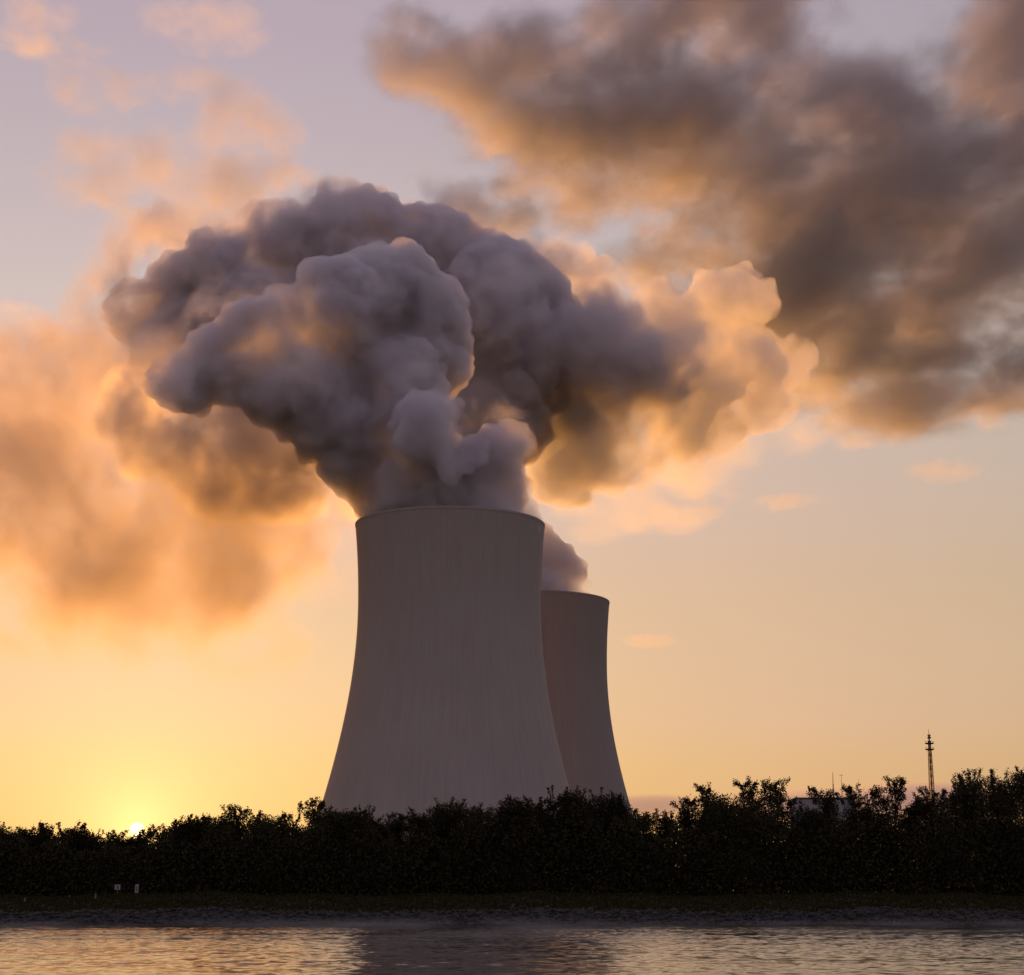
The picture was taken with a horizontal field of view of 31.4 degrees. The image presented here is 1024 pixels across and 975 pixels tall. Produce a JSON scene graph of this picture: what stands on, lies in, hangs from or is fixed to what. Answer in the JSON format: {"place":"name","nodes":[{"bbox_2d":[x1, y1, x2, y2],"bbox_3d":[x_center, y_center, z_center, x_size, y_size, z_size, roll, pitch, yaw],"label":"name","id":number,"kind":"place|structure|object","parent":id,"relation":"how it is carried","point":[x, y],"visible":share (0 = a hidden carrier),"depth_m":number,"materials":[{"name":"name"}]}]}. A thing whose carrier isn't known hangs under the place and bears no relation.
{"place":"outdoors","nodes":[
{"label":"outdoors","id":0,"kind":"place"},
{"bbox_2d":[0,924,1023,974],"bbox_3d":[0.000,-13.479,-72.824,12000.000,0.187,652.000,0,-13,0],"label":"river","id":1,"kind":"structure","parent":0,"point":[716,949],"depth_m":114.81,"materials":[{"name":"grey liquid"}]},
{"bbox_2d":[0,893,1023,924],"bbox_3d":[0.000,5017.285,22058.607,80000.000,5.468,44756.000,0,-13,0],"label":"ground","id":2,"kind":"structure","parent":0,"point":[539,910],"depth_m":246.27,"materials":[{"name":"soil"}]},
{"bbox_2d":[0,821,43,893],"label":"riverside tree","id":3,"kind":"object","parent":2,"relation":"on","point":[13,836],"visible":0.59,"depth_m":268.71,"materials":[{"name":"green plant"}]},
{"bbox_2d":[1,825,48,892],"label":"riverside tree","id":4,"kind":"object","parent":2,"relation":"on","point":[30,835],"visible":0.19,"depth_m":273.81,"materials":[{"name":"green plant"}]},
{"bbox_2d":[31,820,55,882],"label":"riverside tree","id":5,"kind":"object","parent":2,"relation":"on","point":[49,832],"visible":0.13,"depth_m":279.18,"materials":[{"name":"green plant"}]},
{"bbox_2d":[32,820,104,895],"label":"riverside tree","id":6,"kind":"object","parent":2,"relation":"on","point":[80,835],"visible":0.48,"depth_m":270.85,"materials":[{"name":"green plant"}]},
{"bbox_2d":[79,828,108,879],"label":"riverside tree","id":7,"kind":"object","parent":2,"relation":"on","point":[99,843],"visible":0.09,"depth_m":276.64,"materials":[{"name":"green plant"}]},
{"bbox_2d":[98,829,141,892],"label":"riverside tree","id":8,"kind":"object","parent":2,"relation":"on","point":[125,842],"visible":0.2,"depth_m":273.45,"materials":[{"name":"green plant"}]},
{"bbox_2d":[135,884,138,892],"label":"river sign","id":9,"kind":"object","parent":2,"relation":"on","point":[136,888],"visible":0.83,"depth_m":261.70,"materials":[{"name":"metal"}]},
{"bbox_2d":[125,830,149,862],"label":"riverside tree","id":10,"kind":"object","parent":2,"relation":"on","point":[138,837],"visible":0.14,"depth_m":275.97,"materials":[{"name":"green plant"}]},
{"bbox_2d":[133,826,171,891],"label":"riverside tree","id":11,"kind":"object","parent":2,"relation":"on","point":[149,834],"visible":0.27,"depth_m":274.17,"materials":[{"name":"green plant"}]},
{"bbox_2d":[149,822,179,862],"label":"riverside tree","id":12,"kind":"object","parent":2,"relation":"on","point":[163,827],"visible":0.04,"depth_m":280.58,"materials":[{"name":"green plant"}]},
{"bbox_2d":[154,814,226,892],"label":"riverside tree","id":13,"kind":"object","parent":2,"relation":"on","point":[189,829],"visible":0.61,"depth_m":270.81,"materials":[{"name":"green plant"}]},
{"bbox_2d":[184,813,228,883],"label":"riverside tree","id":14,"kind":"object","parent":2,"relation":"on","point":[208,817],"visible":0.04,"depth_m":279.19,"materials":[{"name":"green plant"}]},
{"bbox_2d":[206,802,251,891],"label":"riverside tree","id":15,"kind":"object","parent":2,"relation":"on","point":[234,819],"visible":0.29,"depth_m":274.59,"materials":[{"name":"green plant"}]},
{"bbox_2d":[219,808,297,893],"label":"riverside tree","id":16,"kind":"object","parent":2,"relation":"on","point":[255,827],"visible":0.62,"depth_m":268.50,"materials":[{"name":"green plant"}]},
{"bbox_2d":[271,810,312,894],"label":"riverside tree","id":17,"kind":"object","parent":2,"relation":"on","point":[282,820],"visible":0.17,"depth_m":276.68,"materials":[{"name":"green plant"}]},
{"bbox_2d":[297,796,325,886],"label":"riverside tree","id":18,"kind":"object","parent":2,"relation":"on","point":[312,803],"visible":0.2,"depth_m":280.57,"materials":[{"name":"green plant"}]},
{"bbox_2d":[299,804,344,892],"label":"riverside tree","id":19,"kind":"object","parent":2,"relation":"on","point":[328,815],"visible":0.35,"depth_m":272.44,"materials":[{"name":"green plant"}]},
{"bbox_2d":[315,804,387,895],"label":"riverside tree","id":20,"kind":"object","parent":2,"relation":"on","point":[352,822],"visible":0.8,"depth_m":268.33,"materials":[{"name":"green plant"}]},
{"bbox_2d":[362,814,396,895],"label":"riverside tree","id":21,"kind":"object","parent":2,"relation":"on","point":[383,828],"visible":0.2,"depth_m":275.53,"materials":[{"name":"green plant"}]},
{"bbox_2d":[383,811,410,892],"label":"riverside tree","id":22,"kind":"object","parent":2,"relation":"on","point":[396,824],"visible":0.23,"depth_m":278.87,"materials":[{"name":"green plant"}]},
{"bbox_2d":[391,806,440,888],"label":"riverside tree","id":23,"kind":"object","parent":2,"relation":"on","point":[416,819],"visible":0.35,"depth_m":273.53,"materials":[{"name":"green plant"}]},
{"bbox_2d":[405,796,482,893],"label":"riverside tree","id":24,"kind":"object","parent":2,"relation":"on","point":[444,821],"visible":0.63,"depth_m":269.61,"materials":[{"name":"green plant"}]},
{"bbox_2d":[320,506,589,889],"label":"cooling tower","id":25,"kind":"structure","parent":2,"relation":"on","point":[448,697],"depth_m":686.79,"materials":[{"name":"concrete"}]},
{"bbox_2d":[456,802,491,892],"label":"riverside tree","id":26,"kind":"object","parent":2,"relation":"on","point":[471,812],"visible":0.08,"depth_m":278.12,"materials":[{"name":"green plant"}]},
{"bbox_2d":[465,794,551,893],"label":"riverside tree","id":27,"kind":"object","parent":2,"relation":"on","point":[508,811],"visible":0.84,"depth_m":268.38,"materials":[{"name":"green plant"}]},
{"bbox_2d":[0,794,1023,896],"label":"undergrowth","id":28,"kind":"object","parent":2,"relation":"on","point":[401,882],"visible":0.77,"depth_m":266.74,"materials":[{"name":"green plant"}]},
{"bbox_2d":[0,890,1023,914],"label":"bank grass","id":29,"kind":"structure","parent":2,"relation":"on","point":[170,898],"depth_m":254.63,"materials":[{"name":"green plant"}]},
{"bbox_2d":[0,905,1023,924],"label":"bank stones","id":30,"kind":"object","parent":2,"relation":"on","point":[974,918],"visible":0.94,"depth_m":244.71,"materials":[{"name":"grey stone"}]},
{"bbox_2d":[526,793,559,891],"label":"riverside tree","id":31,"kind":"object","parent":2,"relation":"on","point":[539,805],"visible":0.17,"depth_m":278.80,"materials":[{"name":"green plant"}]},
{"bbox_2d":[536,785,606,893],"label":"riverside tree","id":32,"kind":"object","parent":2,"relation":"on","point":[562,815],"visible":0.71,"depth_m":270.45,"materials":[{"name":"green plant"}]},
{"bbox_2d":[561,787,635,892],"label":"riverside tree","id":33,"kind":"object","parent":2,"relation":"on","point":[603,810],"visible":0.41,"depth_m":274.68,"materials":[{"name":"green plant"}]},
{"bbox_2d":[603,798,644,893],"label":"riverside tree","id":34,"kind":"object","parent":2,"relation":"on","point":[625,815],"visible":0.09,"depth_m":278.23,"materials":[{"name":"green plant"}]},
{"bbox_2d":[612,807,679,893],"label":"riverside tree","id":35,"kind":"object","parent":2,"relation":"on","point":[646,824],"visible":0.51,"depth_m":271.78,"materials":[{"name":"green plant"}]},
{"bbox_2d":[652,808,681,886],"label":"riverside tree","id":36,"kind":"object","parent":2,"relation":"on","point":[662,826],"visible":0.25,"depth_m":278.86,"materials":[{"name":"green plant"}]},
{"bbox_2d":[668,794,708,892],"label":"riverside tree","id":37,"kind":"object","parent":2,"relation":"on","point":[685,821],"visible":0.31,"depth_m":276.09,"materials":[{"name":"green plant"}]},
{"bbox_2d":[680,782,728,895],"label":"riverside tree","id":38,"kind":"object","parent":2,"relation":"on","point":[703,791],"visible":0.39,"depth_m":272.12,"materials":[{"name":"green plant"}]},
{"bbox_2d":[696,790,789,894],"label":"riverside tree","id":39,"kind":"object","parent":2,"relation":"on","point":[749,815],"visible":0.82,"depth_m":267.85,"materials":[{"name":"green plant"}]},
{"bbox_2d":[732,776,769,887],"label":"riverside tree","id":40,"kind":"object","parent":2,"relation":"on","point":[747,784],"visible":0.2,"depth_m":279.08,"materials":[{"name":"green plant"}]},
{"bbox_2d":[756,777,790,891],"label":"riverside tree","id":41,"kind":"object","parent":2,"relation":"on","point":[774,791],"visible":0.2,"depth_m":282.15,"materials":[{"name":"green plant"}]},
{"bbox_2d":[770,796,806,892],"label":"riverside tree","id":42,"kind":"object","parent":2,"relation":"on","point":[789,803],"visible":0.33,"depth_m":276.88,"materials":[{"name":"green plant"}]},
{"bbox_2d":[790,797,855,890],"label":"industrial building","id":43,"kind":"structure","parent":2,"relation":"on","point":[808,801],"depth_m":591.88,"materials":[{"name":"metal"}]},
{"bbox_2d":[797,785,857,890],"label":"riverside tree","id":44,"kind":"object","parent":2,"relation":"on","point":[828,802],"visible":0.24,"depth_m":275.54,"materials":[{"name":"green plant"}]},
{"bbox_2d":[837,782,876,891],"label":"riverside tree","id":45,"kind":"object","parent":2,"relation":"on","point":[851,795],"visible":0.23,"depth_m":278.43,"materials":[{"name":"green plant"}]},
{"bbox_2d":[852,784,913,892],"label":"riverside tree","id":46,"kind":"object","parent":2,"relation":"on","point":[874,796],"visible":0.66,"depth_m":270.78,"materials":[{"name":"green plant"}]},
{"bbox_2d":[880,775,910,885],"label":"riverside tree","id":47,"kind":"object","parent":2,"relation":"on","point":[900,797],"visible":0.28,"depth_m":281.31,"materials":[{"name":"green plant"}]},
{"bbox_2d":[898,792,946,892],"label":"riverside tree","id":48,"kind":"object","parent":2,"relation":"on","point":[919,807],"visible":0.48,"depth_m":273.65,"materials":[{"name":"green plant"}]},
{"bbox_2d":[925,735,935,819],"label":"lattice mast","id":49,"kind":"object","parent":2,"relation":"on","point":[930,773],"visible":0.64,"depth_m":1189.02,"materials":[{"name":"metal"}]},
{"bbox_2d":[916,786,962,893],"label":"riverside tree","id":50,"kind":"object","parent":2,"relation":"on","point":[934,801],"visible":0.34,"depth_m":277.21,"materials":[{"name":"green plant"}]},
{"bbox_2d":[933,772,1005,894],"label":"riverside tree","id":51,"kind":"object","parent":2,"relation":"on","point":[959,800],"visible":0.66,"depth_m":271.65,"materials":[{"name":"green plant"}]},
{"bbox_2d":[955,767,1023,893],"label":"riverside tree","id":52,"kind":"object","parent":2,"relation":"on","point":[990,785],"visible":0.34,"depth_m":275.09,"materials":[{"name":"green plant"}]},
{"bbox_2d":[980,765,1023,889],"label":"riverside tree","id":53,"kind":"object","parent":2,"relation":"on","point":[1014,804],"visible":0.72,"depth_m":271.53,"materials":[{"name":"green plant"}]},
{"bbox_2d":[0,0,1023,893],"label":"sky","id":54,"kind":"structure","parent":0,"point":[724,299],"materials":[{"name":"orange"}]},
{"bbox_2d":[541,590,632,818],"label":"cooling tower","id":55,"kind":"structure","parent":0,"point":[574,626],"depth_m":879.79,"materials":[{"name":"concrete"}]}
]}

